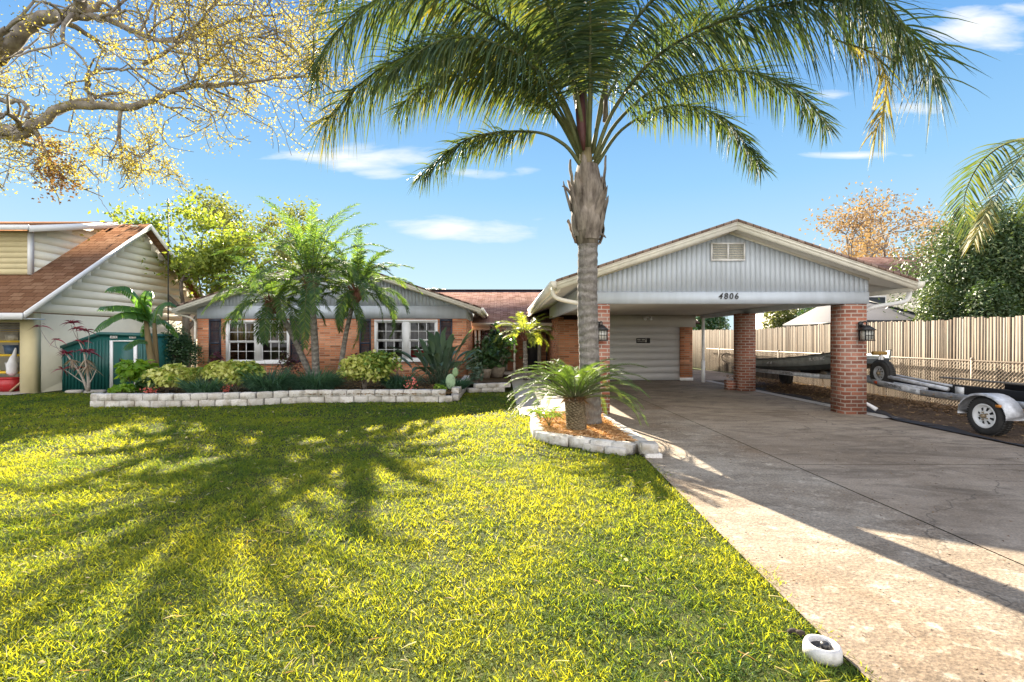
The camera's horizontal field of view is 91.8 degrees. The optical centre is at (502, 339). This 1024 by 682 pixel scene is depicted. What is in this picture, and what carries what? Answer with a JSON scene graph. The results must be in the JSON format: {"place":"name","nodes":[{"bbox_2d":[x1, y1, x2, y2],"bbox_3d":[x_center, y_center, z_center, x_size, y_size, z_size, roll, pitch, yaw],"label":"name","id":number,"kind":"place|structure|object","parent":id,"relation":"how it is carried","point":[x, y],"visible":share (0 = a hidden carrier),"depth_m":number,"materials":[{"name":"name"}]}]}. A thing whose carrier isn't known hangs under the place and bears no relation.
{"place":"outdoors","nodes":[
{"label":"outdoors","id":0,"kind":"place"},
{"bbox_2d":[0,391,23,394],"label":"neighbour garage floor","id":1,"kind":"structure","parent":0,"point":[10,393],"depth_m":13.56,"materials":[{"name":"concrete"}]},
{"bbox_2d":[0,377,19,391],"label":"plastic tub","id":2,"kind":"object","parent":1,"relation":"on","point":[7,384],"visible":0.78,"depth_m":13.97,"materials":[{"name":"red plastic"}]},
{"bbox_2d":[0,331,19,376],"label":"shelving unit","id":3,"kind":"object","parent":1,"relation":"on","point":[18,354],"visible":0.3,"depth_m":14.35,"materials":[{"name":"yellow metal"}]},
{"bbox_2d":[2,345,17,353],"bbox_3d":[-14.350,0.305,14.575,0.310,0.260,0.410,0,0,0],"label":"storage box","id":4,"kind":"object","parent":3,"relation":"on","point":[8,349],"visible":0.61,"depth_m":14.39,"materials":[{"name":"blue plastic"}]},
{"bbox_2d":[4,333,17,339],"bbox_3d":[-14.300,-0.065,14.575,0.330,0.200,0.410,0,0,0],"label":"storage box","id":5,"kind":"object","parent":3,"relation":"on","point":[11,336],"visible":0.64,"depth_m":14.39,"materials":[{"name":"beige plastic"}]},
{"bbox_2d":[5,348,18,375],"bbox_3d":[-14.007,0.651,14.149,0.265,0.808,0.273,0,0,0],"label":"cloth bag","id":6,"kind":"object","parent":3,"relation":"hanging from","point":[11,365],"visible":1,"depth_m":14.10,"materials":[{"name":"white fabric"}]},
{"bbox_2d":[10,382,19,391],"bbox_3d":[-13.635,1.235,14.025,0.484,0.498,0.090,0,0,-19],"label":"timber offcut","id":7,"kind":"object","parent":1,"relation":"on","point":[14,387],"visible":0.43,"depth_m":13.95,"materials":[{"name":"beige wood"}]},
{"bbox_2d":[468,374,511,384],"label":"entry bed soil","id":8,"kind":"structure","parent":0,"point":[491,379],"depth_m":16.29,"materials":[{"name":"brown soil"}]},
{"bbox_2d":[469,371,483,382],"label":"plant","id":9,"kind":"object","parent":8,"relation":"on","point":[476,376],"visible":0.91,"depth_m":14.96,"materials":[{"name":"green plant"}]},
{"bbox_2d":[466,361,488,379],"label":"potted plant","id":10,"kind":"object","parent":8,"relation":"on","point":[479,367],"visible":0.69,"depth_m":16.36,"materials":[{"name":"green plant"}]},
{"bbox_2d":[465,347,514,377],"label":"potted plant","id":11,"kind":"object","parent":8,"relation":"on","point":[483,355],"visible":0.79,"depth_m":17.04,"materials":[{"name":"green plant"}]},
{"bbox_2d":[487,321,503,366],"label":"entry shrub","id":12,"kind":"object","parent":8,"relation":"on","point":[494,334],"visible":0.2,"depth_m":18.52,"materials":[{"name":"green plant"}]},
{"bbox_2d":[474,336,529,377],"bbox_3d":[-0.044,0.608,17.560,2.007,1.484,1.362,0,0,0],"label":"potted plant","id":13,"kind":"object","parent":8,"relation":"on","point":[497,372],"visible":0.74,"depth_m":17.43,"materials":[{"name":"green plant"}]},
{"bbox_2d":[0,367,1023,681],"bbox_3d":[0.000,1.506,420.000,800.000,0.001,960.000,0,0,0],"label":"ground","id":14,"kind":"structure","parent":0,"point":[410,655],"depth_m":3.34,"materials":[{"name":"green plant"}]},
{"bbox_2d":[26,320,102,391],"bbox_3d":[-12.006,0.455,13.582,1.894,1.969,0.742,0,0,0],"label":"red cordyline","id":15,"kind":"object","parent":14,"relation":"on","point":[87,367],"visible":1,"depth_m":13.59,"materials":[{"name":"red plant"}]},
{"bbox_2d":[65,390,84,392],"bbox_3d":[-11.981,1.455,13.865,0.420,0.090,0.230,0,0,0],"label":"paving stone","id":16,"kind":"object","parent":14,"relation":"on","point":[73,391],"visible":0.79,"depth_m":13.80,"materials":[{"name":"stone"}]},
{"bbox_2d":[83,390,106,392],"bbox_3d":[-11.407,1.455,13.865,0.500,0.090,0.230,0,0,0],"label":"paving stone","id":17,"kind":"object","parent":14,"relation":"on","point":[98,391],"visible":0.71,"depth_m":13.80,"materials":[{"name":"stone"}]},
{"bbox_2d":[0,222,204,392],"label":"yellow house","id":18,"kind":"structure","parent":14,"relation":"on","point":[54,275],"depth_m":15.29,"materials":[{"name":"paint"}]},
{"bbox_2d":[0,323,19,330],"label":"raised garage door","id":19,"kind":"structure","parent":18,"relation":"in","point":[2,327],"depth_m":13.97,"materials":[{"name":"beige metal"}]},
{"bbox_2d":[60,332,187,390],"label":"garden shed","id":20,"kind":"structure","parent":14,"relation":"on","point":[109,347],"depth_m":14.24,"materials":[{"name":"green metal"}]},
{"bbox_2d":[113,342,132,384],"bbox_3d":[-10.890,0.749,14.223,0.579,1.332,0.047,0,0,0],"label":"door","id":21,"kind":"structure","parent":20,"relation":"in","point":[119,353],"depth_m":14.22,"materials":[{"name":"green metal"}]},
{"bbox_2d":[162,198,174,332],"bbox_3d":[-12.150,-1.800,18.000,0.502,6.600,0.038,0,0,0],"label":"antenna mast","id":22,"kind":"object","parent":14,"relation":"on","point":[168,259],"visible":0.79,"depth_m":17.99,"materials":[{"name":"black metal"}]},
{"bbox_2d":[79,192,285,368],"bbox_3d":[-12.200,-1.948,19.619,6.853,6.962,6.834,0,0,0],"label":"lime green tree","id":23,"kind":"object","parent":14,"relation":"on","point":[199,264],"visible":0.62,"depth_m":18.68,"materials":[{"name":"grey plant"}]},
{"bbox_2d":[0,0,365,219],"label":"oak tree","id":24,"kind":"object","parent":14,"relation":"on","point":[19,31],"visible":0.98,"depth_m":7.80,"materials":[{"name":"yellow plant"}]},
{"bbox_2d":[176,178,341,271],"bbox_3d":[-12.650,-3.226,26.280,7.940,9.462,7.059,0,0,0],"label":"olive tree","id":25,"kind":"object","parent":14,"relation":"on","point":[227,217],"visible":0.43,"depth_m":25.90,"materials":[{"name":"green plant"}]},
{"bbox_2d":[90,375,469,407],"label":"garden block wall","id":26,"kind":"structure","parent":14,"relation":"on","point":[154,400],"depth_m":11.32,"materials":[{"name":"stone"}]},
{"bbox_2d":[116,377,462,392],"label":"bed soil","id":27,"kind":"structure","parent":26,"relation":"in","point":[241,390],"depth_m":13.19,"materials":[{"name":"brown soil"}]},
{"bbox_2d":[107,383,142,392],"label":"ground plant","id":28,"kind":"object","parent":27,"relation":"on","point":[122,388],"visible":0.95,"depth_m":11.42,"materials":[{"name":"green plant"}]},
{"bbox_2d":[93,286,162,387],"bbox_3d":[-9.122,-0.007,12.155,1.278,2.535,0.980,0,0,-15],"label":"banana plant","id":29,"kind":"object","parent":27,"relation":"on","point":[140,311],"visible":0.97,"depth_m":12.21,"materials":[{"name":"green plant"}]},
{"bbox_2d":[113,359,158,383],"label":"heart leaf plant","id":30,"kind":"object","parent":27,"relation":"on","point":[127,370],"visible":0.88,"depth_m":11.93,"materials":[{"name":"green plant"}]},
{"bbox_2d":[134,377,158,392],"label":"shade plant","id":31,"kind":"object","parent":27,"relation":"on","point":[140,384],"visible":0.69,"depth_m":11.52,"materials":[{"name":"green plant"}]},
{"bbox_2d":[140,302,178,367],"bbox_3d":[-9.368,0.112,13.065,1.359,2.190,0.681,0,0,0],"label":"banana plant","id":32,"kind":"object","parent":27,"relation":"on","point":[159,311],"visible":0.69,"depth_m":12.91,"materials":[{"name":"green plant"}]},
{"bbox_2d":[140,362,195,392],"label":"variegated shrub","id":33,"kind":"object","parent":27,"relation":"on","point":[164,374],"visible":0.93,"depth_m":11.62,"materials":[{"name":"green plant"}]},
{"bbox_2d":[161,324,203,367],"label":"hedge shrub","id":34,"kind":"object","parent":27,"relation":"on","point":[186,346],"visible":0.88,"depth_m":15.01,"materials":[{"name":"green plant"}]},
{"bbox_2d":[185,367,206,382],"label":"variegated shrub","id":35,"kind":"object","parent":27,"relation":"on","point":[196,371],"visible":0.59,"depth_m":12.82,"materials":[{"name":"green plant"}]},
{"bbox_2d":[170,375,235,392],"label":"liriope clump","id":36,"kind":"object","parent":27,"relation":"on","point":[201,386],"visible":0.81,"depth_m":11.46,"materials":[{"name":"green plant"}]},
{"bbox_2d":[207,351,224,368],"bbox_3d":[-8.476,0.813,14.597,0.562,0.982,0.411,0,0,23],"label":"croton","id":37,"kind":"object","parent":27,"relation":"on","point":[217,357],"visible":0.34,"depth_m":14.54,"materials":[{"name":"red plant"}]},
{"bbox_2d":[201,359,266,392],"bbox_3d":[-6.569,0.924,12.123,1.420,0.879,0.999,0,0,-32],"label":"variegated shrub","id":38,"kind":"object","parent":27,"relation":"on","point":[222,370],"visible":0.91,"depth_m":11.92,"materials":[{"name":"green plant"}]},
{"bbox_2d":[230,364,304,391],"bbox_3d":[-5.722,0.922,12.055,1.807,0.818,1.803,0,0,-37],"label":"liriope clump","id":39,"kind":"object","parent":27,"relation":"on","point":[269,382],"visible":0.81,"depth_m":11.83,"materials":[{"name":"green plant"}]},
{"bbox_2d":[201,255,337,373],"bbox_3d":[-6.170,-0.420,13.478,3.394,3.516,3.475,0,0,0],"label":"date palm","id":40,"kind":"object","parent":27,"relation":"on","point":[271,305],"visible":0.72,"depth_m":13.00,"materials":[{"name":"green plant"}]},
{"bbox_2d":[275,351,301,373],"bbox_3d":[-6.527,0.830,15.002,0.869,0.953,0.416,0,0,15],"label":"croton","id":41,"kind":"object","parent":27,"relation":"on","point":[288,363],"visible":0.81,"depth_m":14.99,"materials":[{"name":"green plant"}]},
{"bbox_2d":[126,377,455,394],"bbox_3d":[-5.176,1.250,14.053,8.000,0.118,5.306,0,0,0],"label":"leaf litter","id":42,"kind":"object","parent":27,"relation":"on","point":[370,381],"visible":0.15,"depth_m":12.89,"materials":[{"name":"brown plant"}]},
{"bbox_2d":[211,196,395,375],"bbox_3d":[-4.990,-1.209,13.331,4.452,5.027,4.379,0,0,43],"label":"date palm","id":43,"kind":"object","parent":27,"relation":"on","point":[310,287],"visible":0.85,"depth_m":12.78,"materials":[{"name":"green plant"}]},
{"bbox_2d":[269,361,351,389],"bbox_3d":[-4.807,0.951,12.476,2.360,0.751,1.941,0,0,0],"label":"liriope clump","id":44,"kind":"object","parent":27,"relation":"on","point":[325,380],"visible":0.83,"depth_m":12.10,"materials":[{"name":"green plant"}]},
{"bbox_2d":[285,228,421,385],"bbox_3d":[-4.001,-0.745,13.493,3.310,4.114,3.228,0,0,33],"label":"date palm","id":45,"kind":"object","parent":27,"relation":"on","point":[360,293],"visible":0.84,"depth_m":13.16,"materials":[{"name":"green plant"}]},
{"bbox_2d":[336,349,403,388],"bbox_3d":[-3.339,0.782,12.667,1.656,1.047,1.134,0,0,0],"label":"variegated shrub","id":46,"kind":"object","parent":27,"relation":"on","point":[373,366],"visible":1,"depth_m":12.40,"materials":[{"name":"green plant"}]},
{"bbox_2d":[375,367,431,388],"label":"liriope clump","id":47,"kind":"object","parent":27,"relation":"on","point":[395,381],"visible":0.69,"depth_m":12.71,"materials":[{"name":"green plant"}]},
{"bbox_2d":[404,375,417,388],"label":"flowering succulent","id":48,"kind":"object","parent":27,"relation":"on","point":[412,384],"visible":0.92,"depth_m":12.36,"materials":[{"name":"pink plant"}]},
{"bbox_2d":[388,327,481,384],"bbox_3d":[-1.822,0.476,14.085,2.767,1.669,2.287,0,0,-26],"label":"agave","id":49,"kind":"object","parent":27,"relation":"on","point":[438,359],"visible":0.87,"depth_m":13.87,"materials":[{"name":"green plant"}]},
{"bbox_2d":[433,384,447,389],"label":"fern","id":50,"kind":"object","parent":27,"relation":"on","point":[438,386],"visible":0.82,"depth_m":12.16,"materials":[{"name":"green plant"}]},
{"bbox_2d":[446,367,457,389],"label":"cactus","id":51,"kind":"object","parent":27,"relation":"on","point":[451,381],"visible":0.97,"depth_m":12.58,"materials":[{"name":"green plant"}]},
{"bbox_2d":[438,374,476,388],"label":"liriope clump","id":52,"kind":"object","parent":27,"relation":"on","point":[464,383],"visible":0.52,"depth_m":12.80,"materials":[{"name":"green plant"}]},
{"bbox_2d":[467,382,510,392],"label":"garden block wall","id":53,"kind":"structure","parent":14,"relation":"on","point":[488,387],"depth_m":14.06,"materials":[{"name":"stone"}]},
{"bbox_2d":[504,370,547,374],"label":"porch floor","id":54,"kind":"structure","parent":14,"relation":"on","point":[507,372],"depth_m":20.78,"materials":[{"name":"concrete"}]},
{"bbox_2d":[169,219,924,414],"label":"brick house","id":55,"kind":"structure","parent":14,"relation":"on","point":[743,272],"depth_m":14.20,"materials":[{"name":"red brick"}]},
{"bbox_2d":[226,320,289,363],"bbox_3d":[-8.330,0.105,16.870,2.220,1.490,0.160,0,0,0],"label":"window","id":56,"kind":"structure","parent":55,"relation":"in","point":[258,351],"depth_m":16.83,"materials":[{"name":"white plastic"}]},
{"bbox_2d":[374,320,437,361],"bbox_3d":[-3.295,0.060,16.870,2.210,1.440,0.160,0,0,0],"label":"window","id":57,"kind":"structure","parent":55,"relation":"in","point":[406,339],"depth_m":16.83,"materials":[{"name":"white plastic"}]},
{"bbox_2d":[411,350,423,357],"bbox_3d":[-3.075,0.925,17.875,0.890,1.050,0.650,0,0,0],"label":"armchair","id":58,"kind":"object","parent":55,"relation":"in","point":[413,356],"visible":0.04,"depth_m":17.55,"materials":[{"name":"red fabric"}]},
{"bbox_2d":[472,323,511,348],"bbox_3d":[-0.411,0.052,19.439,1.394,1.308,1.258,0,0,42],"label":"hanging basket","id":59,"kind":"object","parent":55,"relation":"hanging from","point":[483,334],"visible":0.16,"depth_m":19.34,"materials":[{"name":"green metal"}]},
{"bbox_2d":[527,330,536,369],"bbox_3d":[1.320,0.450,22.455,0.460,1.900,0.070,0,0,0],"label":"screen door","id":60,"kind":"structure","parent":55,"relation":"in","point":[532,352],"depth_m":22.42,"materials":[{"name":"black metal"}]},
{"bbox_2d":[598,321,608,340],"bbox_3d":[1.922,-0.159,9.659,0.240,0.388,0.278,0,0,0],"label":"wall lantern","id":61,"kind":"object","parent":55,"relation":"attached to","point":[603,332],"depth_m":9.56,"materials":[{"name":"black metal"}]},
{"bbox_2d":[636,338,649,342],"bbox_3d":[5.036,0.055,17.816,0.494,0.180,0.020,0,0,0],"label":"warning sign","id":62,"kind":"object","parent":55,"relation":"attached to","point":[642,340],"visible":1,"depth_m":17.81,"materials":[{"name":"black metal"}]},
{"bbox_2d":[610,327,679,379],"bbox_3d":[4.885,0.510,17.850,2.930,1.919,0.040,0,0,0],"label":"garage door","id":63,"kind":"structure","parent":55,"relation":"in","point":[661,356],"depth_m":17.83,"materials":[{"name":"grey paint"}]},
{"bbox_2d":[858,321,875,340],"bbox_3d":[7.067,-0.159,9.659,0.240,0.388,0.278,0,0,0],"label":"wall lantern","id":64,"kind":"object","parent":55,"relation":"attached to","point":[865,332],"depth_m":9.60,"materials":[{"name":"black metal"}]},
{"bbox_2d":[530,412,661,457],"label":"garden block wall","id":65,"kind":"structure","parent":14,"relation":"on","point":[646,448],"depth_m":6.76,"materials":[{"name":"stone"}]},
{"bbox_2d":[534,410,636,441],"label":"bark mulch","id":66,"kind":"object","parent":65,"relation":"in","point":[592,432],"visible":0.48,"depth_m":7.43,"materials":[{"name":"brown wood"}]},
{"bbox_2d":[519,405,567,425],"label":"flowering plant","id":67,"kind":"object","parent":66,"relation":"on","point":[543,413],"visible":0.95,"depth_m":7.69,"materials":[{"name":"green plant"}]},
{"bbox_2d":[503,359,651,429],"bbox_3d":[1.127,0.861,7.554,2.276,1.134,2.315,0,0,0],"label":"sago cycad","id":68,"kind":"object","parent":66,"relation":"on","point":[570,382],"visible":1,"depth_m":7.42,"materials":[{"name":"green plant"}]},
{"bbox_2d":[289,0,999,424],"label":"queen palm","id":69,"kind":"object","parent":66,"relation":"on","point":[569,42],"visible":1,"depth_m":7.48,"materials":[{"name":"green plant"}]},
{"bbox_2d":[692,316,730,329],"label":"background shrub","id":70,"kind":"object","parent":14,"relation":"on","point":[718,323],"visible":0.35,"depth_m":29.40,"materials":[{"name":"green plant"}]},
{"bbox_2d":[760,307,813,328],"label":"background shrub","id":71,"kind":"object","parent":14,"relation":"on","point":[777,319],"visible":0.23,"depth_m":21.32,"materials":[{"name":"green plant"}]},
{"bbox_2d":[554,381,1023,681],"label":"driveway apron","id":72,"kind":"object","parent":14,"relation":"on","point":[848,580],"visible":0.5,"depth_m":3.30,"materials":[{"name":"concrete"}]},
{"bbox_2d":[787,628,796,634],"bbox_3d":[1.477,1.488,2.523,0.055,0.032,0.034,0,0,0],"label":"soil clod","id":73,"kind":"object","parent":14,"relation":"on","point":[791,630],"visible":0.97,"depth_m":2.52,"materials":[{"name":"brown soil"}]},
{"bbox_2d":[795,630,804,636],"bbox_3d":[1.502,1.488,2.508,0.055,0.032,0.034,0,0,0],"label":"soil clod","id":74,"kind":"object","parent":14,"relation":"on","point":[800,633],"visible":0.95,"depth_m":2.50,"materials":[{"name":"brown soil"}]},
{"bbox_2d":[793,307,815,326],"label":"background shrub","id":75,"kind":"object","parent":14,"relation":"on","point":[802,311],"visible":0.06,"depth_m":20.13,"materials":[{"name":"green plant"}]},
{"bbox_2d":[802,634,842,666],"bbox_3d":[1.515,1.467,2.353,0.164,0.066,0.164,0,0,0],"label":"sprinkler ring","id":76,"kind":"object","parent":14,"relation":"on","point":[823,650],"visible":0.99,"depth_m":2.32,"materials":[{"name":"white concrete"}]},
{"bbox_2d":[756,257,934,328],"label":"cream house","id":77,"kind":"structure","parent":14,"relation":"on","point":[884,262],"depth_m":26.49,"materials":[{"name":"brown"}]},
{"bbox_2d":[869,296,885,302],"bbox_3d":[17.850,-1.500,23.945,1.300,1.200,0.090,0,0,0],"label":"window","id":78,"kind":"structure","parent":77,"relation":"in","point":[882,299],"depth_m":23.90,"materials":[{"name":"white glass"}]},
{"bbox_2d":[832,184,1023,248],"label":"power line","id":79,"kind":"object","parent":77,"relation":"on","point":[931,218],"visible":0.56,"depth_m":22.10,"materials":[{"name":"black metal"}]},
{"bbox_2d":[707,381,1023,447],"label":"yard","id":80,"kind":"structure","parent":14,"relation":"on","point":[1016,433],"depth_m":9.85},
{"bbox_2d":[721,353,830,384],"bbox_3d":[8.574,0.995,14.752,1.696,1.025,5.733,0,0,0],"label":"boat trailer","id":81,"kind":"object","parent":80,"relation":"on","point":[786,377],"visible":0.44,"depth_m":14.29,"materials":[{"name":"silver metal"}]},
{"bbox_2d":[756,349,891,369],"bbox_3d":[8.593,0.611,14.099,1.254,0.739,5.004,0,0,0],"label":"jon boat","id":82,"kind":"object","parent":81,"relation":"on","point":[821,361],"visible":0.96,"depth_m":13.19,"materials":[{"name":"green paint"}]},
{"bbox_2d":[705,380,896,417],"bbox_3d":[7.275,1.478,13.500,0.290,0.001,8.400,0,0,0],"label":"concrete strip","id":83,"kind":"object","parent":80,"relation":"on","point":[829,405],"visible":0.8,"depth_m":11.94,"materials":[{"name":"grey concrete"}]},
{"bbox_2d":[783,300,927,327],"bbox_3d":[11.450,0.043,16.285,2.260,2.914,4.030,0,0,0],"label":"patio canopy","id":84,"kind":"object","parent":80,"relation":"on","point":[818,315],"visible":0.17,"depth_m":15.68,"materials":[{"name":"grey fabric"}]},
{"bbox_2d":[692,315,1023,410],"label":"wooden fence","id":85,"kind":"object","parent":80,"relation":"on","point":[998,338],"visible":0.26,"depth_m":11.82,"materials":[{"name":"brown wood"}]},
{"bbox_2d":[698,348,1023,409],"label":"chain link fence","id":86,"kind":"object","parent":80,"relation":"on","point":[972,360],"visible":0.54,"depth_m":11.74,"materials":[{"name":"metal"}]},
{"bbox_2d":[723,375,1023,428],"bbox_3d":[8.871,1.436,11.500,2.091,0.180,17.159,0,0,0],"label":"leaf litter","id":87,"kind":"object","parent":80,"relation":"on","point":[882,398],"visible":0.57,"depth_m":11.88,"materials":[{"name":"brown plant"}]},
{"bbox_2d":[756,387,1023,445],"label":"weed fabric","id":88,"kind":"object","parent":80,"relation":"on","point":[948,428],"visible":0.84,"depth_m":8.73,"materials":[{"name":"black fabric"}]},
{"bbox_2d":[820,351,1023,435],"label":"boat trailer","id":89,"kind":"object","parent":80,"relation":"on","point":[992,411],"visible":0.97,"depth_m":8.21,"materials":[{"name":"silver metal"}]},
{"bbox_2d":[912,278,1023,334],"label":"evergreen tree","id":90,"kind":"object","parent":80,"relation":"on","point":[985,306],"visible":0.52,"depth_m":12.61,"materials":[{"name":"green plant"}]},
{"bbox_2d":[935,138,1023,254],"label":"queen palm","id":91,"kind":"object","parent":80,"relation":"on","point":[987,213],"visible":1,"depth_m":9.68,"materials":[{"name":"green plant"}]},
{"bbox_2d":[799,176,953,257],"bbox_3d":[25.537,-4.710,33.985,12.045,12.470,8.553,0,0,-33],"label":"autumn tree","id":92,"kind":"object","parent":14,"relation":"on","point":[868,225],"visible":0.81,"depth_m":34.02,"materials":[{"name":"orange plant"}]},
{"bbox_2d":[831,202,967,256],"bbox_3d":[31.857,-4.508,37.695,11.647,12.053,10.237,0,0,0],"label":"autumn tree","id":93,"kind":"object","parent":14,"relation":"on","point":[906,234],"visible":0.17,"depth_m":38.05,"materials":[{"name":"orange plant"}]},
{"bbox_2d":[878,196,1023,319],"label":"evergreen tree","id":94,"kind":"object","parent":14,"relation":"on","point":[1001,257],"visible":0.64,"depth_m":13.50,"materials":[{"name":"green plant"}]},
{"bbox_2d":[0,0,1023,329],"label":"sky","id":95,"kind":"structure","parent":0,"point":[507,227],"materials":[{"name":"blue"}]},
{"bbox_2d":[510,375,564,415],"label":"path","id":96,"kind":"structure","parent":0,"point":[555,401],"depth_m":12.57,"materials":[{"name":"concrete"}]},
{"bbox_2d":[493,312,557,379],"bbox_3d":[0.747,0.245,16.912,2.267,2.313,2.190,0,0,0],"label":"courtyard palm","id":97,"kind":"object","parent":96,"relation":"on","point":[525,336],"visible":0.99,"depth_m":16.83,"materials":[{"name":"yellow plant"}]},
{"bbox_2d":[610,370,1023,564],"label":"driveway","id":98,"kind":"structure","parent":0,"point":[963,492],"depth_m":6.43,"materials":[{"name":"grey concrete"}]},
{"bbox_2d":[650,421,1017,681],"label":"driveway debris","id":99,"kind":"object","parent":98,"relation":"on","point":[875,537],"visible":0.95,"depth_m":4.07,"materials":[{"name":"brown plant"}]}
]}

